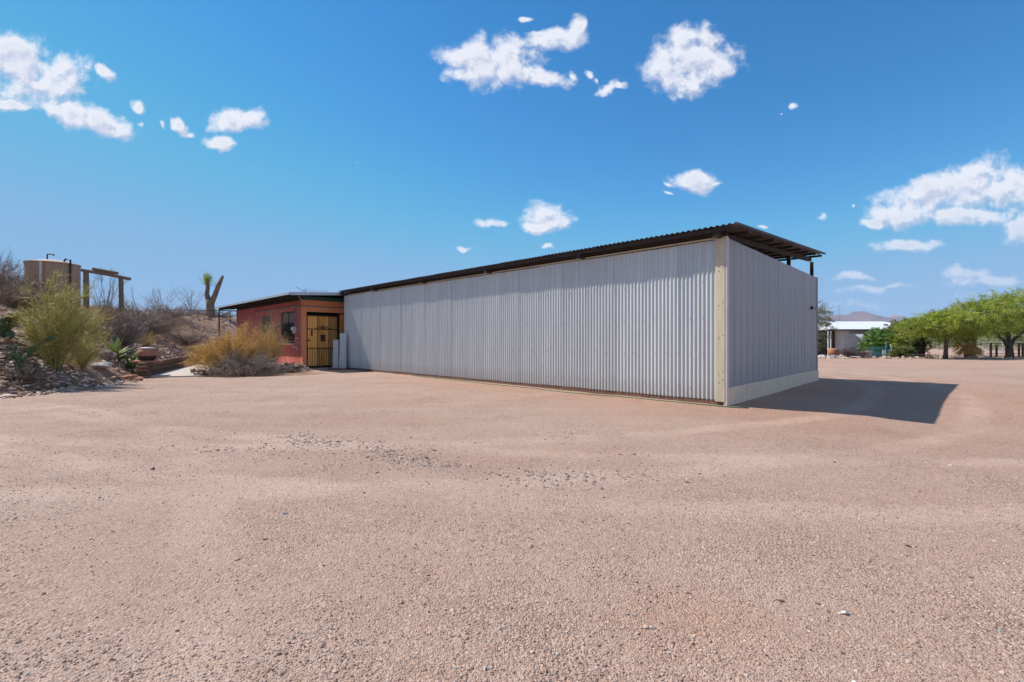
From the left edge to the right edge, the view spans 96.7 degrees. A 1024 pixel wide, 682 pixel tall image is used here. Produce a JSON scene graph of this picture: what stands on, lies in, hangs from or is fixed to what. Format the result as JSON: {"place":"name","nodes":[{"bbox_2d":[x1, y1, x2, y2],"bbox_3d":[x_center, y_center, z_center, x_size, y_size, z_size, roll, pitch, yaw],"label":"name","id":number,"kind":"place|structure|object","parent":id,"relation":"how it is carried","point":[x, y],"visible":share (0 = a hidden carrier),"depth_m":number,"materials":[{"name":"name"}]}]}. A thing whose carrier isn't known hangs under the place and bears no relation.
{"place":"outdoors","nodes":[
{"label":"outdoors","id":0,"kind":"place"},
{"bbox_2d":[150,364,209,377],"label":"path","id":1,"kind":"structure","parent":0,"point":[181,372],"depth_m":17.57,"materials":[{"name":"concrete"}]},
{"bbox_2d":[0,302,1023,681],"bbox_3d":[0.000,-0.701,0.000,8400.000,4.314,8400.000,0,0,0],"label":"ground","id":2,"kind":"structure","parent":0,"point":[922,398],"depth_m":3.25,"materials":[{"name":"beige gravel"}]},
{"bbox_2d":[0,314,18,338],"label":"prickly pear","id":3,"kind":"object","parent":2,"relation":"on","point":[5,329],"visible":0.87,"depth_m":12.39,"materials":[{"name":"green plant"}]},
{"bbox_2d":[0,247,30,280],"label":"bare sapling","id":4,"kind":"object","parent":2,"relation":"on","point":[11,265],"visible":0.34,"depth_m":22.33,"materials":[{"name":"plant"}]},
{"bbox_2d":[0,256,38,292],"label":"hill shrub","id":5,"kind":"object","parent":2,"relation":"on","point":[4,283],"visible":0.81,"depth_m":17.64,"materials":[{"name":"brown plant"}]},
{"bbox_2d":[0,280,51,311],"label":"hill shrub","id":6,"kind":"object","parent":2,"relation":"on","point":[6,298],"visible":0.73,"depth_m":15.91,"materials":[{"name":"brown plant"}]},
{"bbox_2d":[0,362,53,382],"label":"agave","id":7,"kind":"object","parent":2,"relation":"on","point":[27,373],"visible":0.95,"depth_m":11.55,"materials":[{"name":"plant"}]},
{"bbox_2d":[0,261,59,295],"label":"hill shrub","id":8,"kind":"object","parent":2,"relation":"on","point":[25,281],"visible":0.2,"depth_m":19.34,"materials":[{"name":"brown plant"}]},
{"bbox_2d":[9,335,54,367],"bbox_3d":[-12.662,0.281,11.947,0.948,0.878,0.329,0,0,-16],"label":"prickly pear","id":9,"kind":"object","parent":2,"relation":"on","point":[14,355],"visible":0.94,"depth_m":11.87,"materials":[{"name":"green plant"}]},
{"bbox_2d":[0,272,82,306],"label":"hill shrub","id":10,"kind":"object","parent":2,"relation":"on","point":[43,283],"visible":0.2,"depth_m":19.23,"materials":[{"name":"brown plant"}]},
{"bbox_2d":[23,253,80,309],"bbox_3d":[-24.172,-2.935,23.970,2.240,3.210,2.240,0,0,0],"label":"water tank","id":11,"kind":"object","parent":2,"relation":"on","point":[37,267],"visible":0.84,"depth_m":23.41,"materials":[{"name":"metal"}]},
{"bbox_2d":[2,265,109,370],"bbox_3d":[-12.812,-0.640,12.736,2.056,3.041,2.225,0,0,0],"label":"palo verde","id":12,"kind":"object","parent":2,"relation":"on","point":[62,329],"visible":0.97,"depth_m":12.60,"materials":[{"name":"green plant"}]},
{"bbox_2d":[30,306,106,327],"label":"hill shrub","id":13,"kind":"object","parent":2,"relation":"on","point":[77,316],"visible":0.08,"depth_m":17.68,"materials":[{"name":"brown plant"}]},
{"bbox_2d":[57,307,119,371],"bbox_3d":[-12.967,-0.009,13.457,1.699,2.195,1.959,0,0,24],"label":"palo verde","id":14,"kind":"object","parent":2,"relation":"on","point":[81,365],"visible":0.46,"depth_m":13.70,"materials":[{"name":"green plant"}]},
{"bbox_2d":[0,307,181,397],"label":"grey rock streams","id":15,"kind":"object","parent":2,"relation":"on","point":[60,373],"visible":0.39,"depth_m":12.54,"materials":[{"name":"grey stone"}]},
{"bbox_2d":[69,303,117,329],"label":"hill shrub","id":16,"kind":"object","parent":2,"relation":"on","point":[107,316],"visible":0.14,"depth_m":19.61,"materials":[{"name":"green plant"}]},
{"bbox_2d":[70,296,131,326],"bbox_3d":[-19.171,-1.218,21.006,2.876,1.808,2.525,0,0,0],"label":"hill shrub","id":17,"kind":"object","parent":2,"relation":"on","point":[109,312],"visible":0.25,"depth_m":21.16,"materials":[{"name":"brown plant"}]},
{"bbox_2d":[90,362,112,368],"bbox_3d":[-12.910,0.766,14.278,0.554,0.213,0.473,0,0,-29],"label":"boulder","id":18,"kind":"object","parent":2,"relation":"on","point":[103,365],"visible":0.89,"depth_m":14.20,"materials":[{"name":"grey stone"}]},
{"bbox_2d":[80,265,126,310],"bbox_3d":[-21.555,-2.527,24.125,2.172,3.379,2.091,0,0,-16],"label":"bare sapling","id":19,"kind":"object","parent":2,"relation":"on","point":[113,289],"visible":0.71,"depth_m":24.12,"materials":[{"name":"plant"}]},
{"bbox_2d":[92,349,116,359],"bbox_3d":[-14.342,0.478,15.967,0.980,0.429,0.743,0,0,57],"label":"boulder","id":20,"kind":"object","parent":2,"relation":"on","point":[111,355],"visible":0.34,"depth_m":15.81,"materials":[{"name":"grey stone"}]},
{"bbox_2d":[80,268,130,331],"bbox_3d":[-19.126,-1.704,21.502,0.223,3.309,2.408,0,0,3],"label":"log frame","id":21,"kind":"object","parent":2,"relation":"on","point":[86,272],"visible":0.74,"depth_m":21.62,"materials":[{"name":"wood"}]},
{"bbox_2d":[91,298,138,324],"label":"hill shrub","id":22,"kind":"object","parent":2,"relation":"on","point":[127,310],"visible":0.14,"depth_m":25.11,"materials":[{"name":"brown plant"}]},
{"bbox_2d":[95,336,136,359],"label":"agave","id":23,"kind":"object","parent":2,"relation":"on","point":[113,347],"visible":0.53,"depth_m":16.96,"materials":[{"name":"green plant"}]},
{"bbox_2d":[0,301,235,398],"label":"hillside rubble","id":24,"kind":"object","parent":2,"relation":"on","point":[118,376],"visible":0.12,"depth_m":26.69,"materials":[{"name":"stone"}]},
{"bbox_2d":[0,304,235,390],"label":"dry grass","id":25,"kind":"structure","parent":2,"relation":"on","point":[163,335],"depth_m":24.52,"materials":[{"name":"beige plant"}]},
{"bbox_2d":[100,313,153,348],"bbox_3d":[-17.315,-0.419,20.333,2.111,1.806,2.043,0,0,-43],"label":"hill shrub","id":26,"kind":"object","parent":2,"relation":"on","point":[127,333],"visible":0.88,"depth_m":20.22,"materials":[{"name":"brown plant"}]},
{"bbox_2d":[119,351,138,371],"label":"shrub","id":27,"kind":"object","parent":2,"relation":"on","point":[130,365],"visible":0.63,"depth_m":17.10,"materials":[{"name":"green plant"}]},
{"bbox_2d":[122,374,143,380],"bbox_3d":[-12.515,1.247,15.030,0.697,0.289,0.544,0,0,-5],"label":"boulder","id":28,"kind":"object","parent":2,"relation":"on","point":[134,377],"visible":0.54,"depth_m":14.87,"materials":[{"name":"stone"}]},
{"bbox_2d":[114,303,171,333],"bbox_3d":[-22.249,-1.343,27.042,4.072,2.075,3.358,0,0,0],"label":"hill shrub","id":29,"kind":"object","parent":2,"relation":"on","point":[147,317],"visible":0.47,"depth_m":27.13,"materials":[{"name":"brown plant"}]},
{"bbox_2d":[115,285,170,320],"bbox_3d":[-23.723,-2.197,29.143,2.000,2.766,3.124,0,0,38],"label":"bare sapling","id":30,"kind":"object","parent":2,"relation":"on","point":[147,304],"visible":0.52,"depth_m":29.16,"materials":[{"name":"brown plant"}]},
{"bbox_2d":[138,331,158,346],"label":"round bush","id":31,"kind":"object","parent":2,"relation":"on","point":[149,342],"visible":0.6,"depth_m":23.00,"materials":[{"name":"yellow plant"}]},
{"bbox_2d":[135,311,186,336],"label":"hill shrub","id":32,"kind":"object","parent":2,"relation":"on","point":[161,328],"visible":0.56,"depth_m":28.11,"materials":[{"name":"brown plant"}]},
{"bbox_2d":[135,283,188,316],"bbox_3d":[-25.913,-3.036,34.066,3.530,2.908,2.646,0,0,-21],"label":"bare sapling","id":33,"kind":"object","parent":2,"relation":"on","point":[160,298],"visible":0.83,"depth_m":33.95,"materials":[{"name":"plant"}]},
{"bbox_2d":[136,355,198,377],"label":"timber retaining wall","id":34,"kind":"structure","parent":2,"relation":"on","point":[145,370],"depth_m":18.09,"materials":[{"name":"brown wood"}]},
{"bbox_2d":[130,360,162,362],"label":"stone slab","id":35,"kind":"structure","parent":34,"relation":"on","point":[152,361],"depth_m":16.40,"materials":[{"name":"brown stone"}]},
{"bbox_2d":[137,347,157,360],"bbox_3d":[-13.300,0.465,16.600,0.600,0.490,0.600,0,0,0],"label":"round pot","id":36,"kind":"object","parent":35,"relation":"on","point":[147,353],"visible":1,"depth_m":16.41,"materials":[{"name":"ceramic"}]},
{"bbox_2d":[134,304,200,331],"bbox_3d":[-24.038,-1.617,31.012,5.076,2.156,3.942,0,0,0],"label":"hill shrub","id":37,"kind":"object","parent":2,"relation":"on","point":[177,321],"visible":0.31,"depth_m":31.12,"materials":[{"name":"brown plant"}]},
{"bbox_2d":[145,302,212,317],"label":"hill shrub","id":38,"kind":"object","parent":2,"relation":"on","point":[181,312],"visible":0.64,"depth_m":35.93,"materials":[{"name":"brown plant"}]},
{"bbox_2d":[168,332,213,345],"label":"hill shrub","id":39,"kind":"object","parent":2,"relation":"on","point":[193,339],"visible":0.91,"depth_m":30.78,"materials":[{"name":"brown plant"}]},
{"bbox_2d":[176,286,210,313],"bbox_3d":[-28.389,-3.490,40.164,2.717,2.668,2.874,0,0,18],"label":"bare sapling","id":40,"kind":"object","parent":2,"relation":"on","point":[188,300],"visible":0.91,"depth_m":39.97,"materials":[{"name":"plant"}]},
{"bbox_2d":[163,310,237,327],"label":"pipe rail","id":41,"kind":"object","parent":2,"relation":"on","point":[214,310],"visible":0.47,"depth_m":40.34,"materials":[{"name":"metal"}]},
{"bbox_2d":[185,306,223,314],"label":"hill shrub","id":42,"kind":"object","parent":2,"relation":"on","point":[201,309],"visible":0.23,"depth_m":45.57,"materials":[{"name":"brown plant"}]},
{"bbox_2d":[199,271,223,316],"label":"tree","id":43,"kind":"object","parent":2,"relation":"on","point":[212,299],"visible":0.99,"depth_m":42.84,"materials":[{"name":"brown plant"}]},
{"bbox_2d":[203,311,235,318],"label":"hill shrub","id":44,"kind":"object","parent":2,"relation":"on","point":[225,315],"visible":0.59,"depth_m":43.83,"materials":[{"name":"brown plant"}]},
{"bbox_2d":[178,316,277,372],"bbox_3d":[-11.255,0.324,18.183,3.511,2.658,3.057,0,0,-33],"label":"golden bush","id":45,"kind":"object","parent":2,"relation":"on","point":[210,352],"visible":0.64,"depth_m":17.72,"materials":[{"name":"yellow plant"}]},
{"bbox_2d":[196,365,275,377],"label":"dead shrub","id":46,"kind":"object","parent":2,"relation":"on","point":[229,372],"visible":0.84,"depth_m":16.60,"materials":[{"name":"brown plant"}]},
{"bbox_2d":[212,348,288,376],"bbox_3d":[-10.013,0.889,17.281,3.336,1.489,2.289,0,0,0],"label":"dead shrub","id":47,"kind":"object","parent":2,"relation":"on","point":[255,363],"visible":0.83,"depth_m":17.11,"materials":[{"name":"brown plant"}]},
{"bbox_2d":[190,362,311,375],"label":"bed rocks","id":48,"kind":"object","parent":2,"relation":"on","point":[294,367],"visible":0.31,"depth_m":18.70,"materials":[{"name":"stone"}]},
{"bbox_2d":[244,321,294,361],"bbox_3d":[-10.420,0.227,19.125,2.449,2.444,2.011,0,0,0],"label":"golden bush","id":49,"kind":"object","parent":2,"relation":"on","point":[274,350],"visible":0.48,"depth_m":19.12,"materials":[{"name":"yellow plant"}]},
{"bbox_2d":[256,306,287,362],"bbox_3d":[-10.799,-0.123,20.852,1.443,2.948,1.719,0,0,0],"label":"thorny shrub","id":50,"kind":"object","parent":2,"relation":"on","point":[274,327],"visible":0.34,"depth_m":20.66,"materials":[{"name":"brown plant"}]},
{"bbox_2d":[215,292,343,368],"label":"red house","id":51,"kind":"structure","parent":2,"relation":"on","point":[313,325],"depth_m":21.82,"materials":[{"name":"paint"}]},
{"bbox_2d":[262,317,269,330],"bbox_3d":[-13.177,-0.750,24.354,1.200,1.100,0.020,0,0,45],"label":"window","id":52,"kind":"structure","parent":51,"relation":"in","point":[263,318],"depth_m":24.37,"materials":[{"name":"glass"}]},
{"bbox_2d":[280,311,294,344],"bbox_3d":[-10.941,-0.624,22.216,1.890,1.588,0.190,0,0,45],"label":"window","id":53,"kind":"structure","parent":51,"relation":"in","point":[287,317],"depth_m":22.23,"materials":[{"name":"glass"}]},
{"bbox_2d":[328,340,338,369],"bbox_3d":[-8.080,0.623,20.682,0.562,1.360,0.261,0,0,8],"label":"metal offcut","id":54,"kind":"object","parent":2,"relation":"on","point":[335,354],"visible":0.98,"depth_m":20.76,"materials":[{"name":"silver metal"}]},
{"bbox_2d":[335,333,346,369],"bbox_3d":[-7.717,0.477,20.622,0.572,1.660,0.273,0,0,8],"label":"metal offcut","id":55,"kind":"object","parent":2,"relation":"on","point":[343,353],"visible":1,"depth_m":20.70,"materials":[{"name":"silver metal"}]},
{"bbox_2d":[155,422,857,501],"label":"grey stone patches","id":56,"kind":"object","parent":2,"relation":"on","point":[542,479],"visible":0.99,"depth_m":4.94,"materials":[{"name":"grey stone"}]},
{"bbox_2d":[0,379,1022,678],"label":"scattered stones","id":57,"kind":"object","parent":2,"relation":"on","point":[322,645],"visible":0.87,"depth_m":2.38,"materials":[{"name":"beige stone"}]},
{"bbox_2d":[411,375,748,407],"bbox_3d":[0.318,1.294,12.851,11.680,0.054,0.386,0,0,44],"label":"base","id":58,"kind":"object","parent":2,"relation":"on","point":[595,394],"visible":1,"depth_m":10.91,"materials":[{"name":"beige concrete"}]},
{"bbox_2d":[339,222,825,405],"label":"metal shed","id":59,"kind":"structure","parent":2,"relation":"on","point":[725,315],"depth_m":11.73,"materials":[{"name":"paint"}]},
{"bbox_2d":[818,298,837,349],"bbox_3d":[23.688,-0.956,36.003,4.095,4.935,2.986,0,0,0],"label":"mesquite tree","id":60,"kind":"object","parent":2,"relation":"on","point":[821,323],"visible":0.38,"depth_m":35.60,"materials":[{"name":"green plant"}]},
{"bbox_2d":[839,348,857,356],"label":"shrub","id":61,"kind":"object","parent":2,"relation":"on","point":[848,353],"visible":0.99,"depth_m":36.44,"materials":[{"name":"brown plant"}]},
{"bbox_2d":[818,321,890,355],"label":"mobile home","id":62,"kind":"object","parent":2,"relation":"on","point":[847,335],"visible":0.4,"depth_m":40.41,"materials":[{"name":"white metal"}]},
{"bbox_2d":[859,348,866,357],"bbox_3d":[27.387,0.849,35.500,0.609,0.906,0.560,0,0,0],"label":"planter","id":63,"kind":"object","parent":2,"relation":"on","point":[862,354],"visible":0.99,"depth_m":35.37,"materials":[{"name":"brown ceramic"}]},
{"bbox_2d":[864,351,872,355],"bbox_3d":[27.654,1.036,35.300,0.660,0.530,0.643,0,0,0],"label":"planter","id":64,"kind":"object","parent":2,"relation":"on","point":[869,353],"visible":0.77,"depth_m":35.09,"materials":[{"name":"grey concrete"}]},
{"bbox_2d":[856,326,897,356],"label":"citrus bush","id":65,"kind":"object","parent":2,"relation":"on","point":[876,335],"visible":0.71,"depth_m":36.73,"materials":[{"name":"green plant"}]},
{"bbox_2d":[867,342,886,356],"bbox_3d":[28.575,0.702,35.620,1.530,1.300,0.080,0,0,0],"label":"teal fence","id":66,"kind":"object","parent":2,"relation":"on","point":[878,348],"visible":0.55,"depth_m":35.59,"materials":[{"name":"metal"}]},
{"bbox_2d":[879,333,911,349],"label":"citrus bush","id":67,"kind":"object","parent":2,"relation":"on","point":[897,338],"visible":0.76,"depth_m":35.86,"materials":[{"name":"green plant"}]},
{"bbox_2d":[885,344,916,357],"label":"clipped hedge","id":68,"kind":"object","parent":2,"relation":"on","point":[898,351],"visible":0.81,"depth_m":34.77,"materials":[{"name":"green plant"}]},
{"bbox_2d":[880,317,934,356],"bbox_3d":[32.853,-0.114,36.911,5.419,3.662,4.379,0,0,0],"label":"tree","id":69,"kind":"object","parent":2,"relation":"on","point":[920,345],"visible":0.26,"depth_m":37.14,"materials":[{"name":"green plant"}]},
{"bbox_2d":[818,353,1022,358],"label":"yard edge rocks","id":70,"kind":"object","parent":2,"relation":"on","point":[929,356],"visible":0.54,"depth_m":34.06,"materials":[{"name":"beige stone"}]},
{"bbox_2d":[907,354,938,357],"bbox_3d":[30.787,1.148,34.101,2.157,0.410,0.026,0,0,5],"label":"wire edging","id":71,"kind":"object","parent":2,"relation":"on","point":[924,355],"visible":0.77,"depth_m":34.08,"materials":[{"name":"metal"}]},
{"bbox_2d":[888,306,985,358],"bbox_3d":[31.225,-0.533,33.091,6.558,3.981,4.075,0,0,0],"label":"mesquite tree","id":72,"kind":"object","parent":2,"relation":"on","point":[947,323],"visible":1,"depth_m":32.61,"materials":[{"name":"green plant"}]},
{"bbox_2d":[950,337,985,356],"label":"shrub","id":73,"kind":"object","parent":2,"relation":"on","point":[968,349],"visible":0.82,"depth_m":34.35,"materials":[{"name":"brown plant"}]},
{"bbox_2d":[923,286,1023,357],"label":"mesquite tree","id":74,"kind":"object","parent":2,"relation":"on","point":[1012,319],"visible":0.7,"depth_m":33.88,"materials":[{"name":"green plant"}]},
{"bbox_2d":[929,333,1023,348],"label":"scrub","id":75,"kind":"object","parent":2,"relation":"on","point":[991,340],"visible":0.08,"depth_m":76.20,"materials":[{"name":"brown plant"}]},
{"bbox_2d":[952,313,1019,347],"bbox_3d":[40.164,-0.582,39.903,8.187,4.191,5.201,0,0,0],"label":"mesquite tree","id":76,"kind":"object","parent":2,"relation":"on","point":[985,334],"visible":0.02,"depth_m":39.57,"materials":[{"name":"green plant"}]},
{"bbox_2d":[978,341,1022,353],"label":"pipe fence","id":77,"kind":"object","parent":2,"relation":"on","point":[983,346],"visible":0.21,"depth_m":45.98,"materials":[{"name":"white metal"}]},
{"bbox_2d":[987,343,1023,356],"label":"corral fence","id":78,"kind":"object","parent":2,"relation":"on","point":[996,349],"visible":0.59,"depth_m":36.48,"materials":[{"name":"wood"}]},
{"bbox_2d":[0,0,1023,317],"label":"sky","id":79,"kind":"structure","parent":0,"point":[269,147],"materials":[{"name":"blue"}]},
{"bbox_2d":[827,348,838,354],"bbox_3d":[26.547,0.950,37.600,0.800,0.700,0.788,0,0,0],"label":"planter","id":80,"kind":"object","parent":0,"point":[832,351],"visible":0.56,"depth_m":37.32,"materials":[{"name":"orange ceramic"}]},
{"bbox_2d":[818,311,901,322],"bbox_3d":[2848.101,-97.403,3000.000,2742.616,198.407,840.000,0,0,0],"label":"mountains","id":81,"kind":"structure","parent":0,"point":[860,316],"depth_m":2910.17,"materials":[{"name":"stone"}]},
{"bbox_2d":[889,315,911,318],"bbox_3d":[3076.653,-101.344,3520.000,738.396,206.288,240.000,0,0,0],"label":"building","id":82,"kind":"structure","parent":0,"point":[897,317],"depth_m":3504.16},
{"bbox_2d":[953,302,1016,340],"bbox_3d":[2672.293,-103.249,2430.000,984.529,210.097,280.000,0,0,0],"label":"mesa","id":83,"kind":"structure","parent":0,"point":[979,309],"depth_m":2408.30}
]}

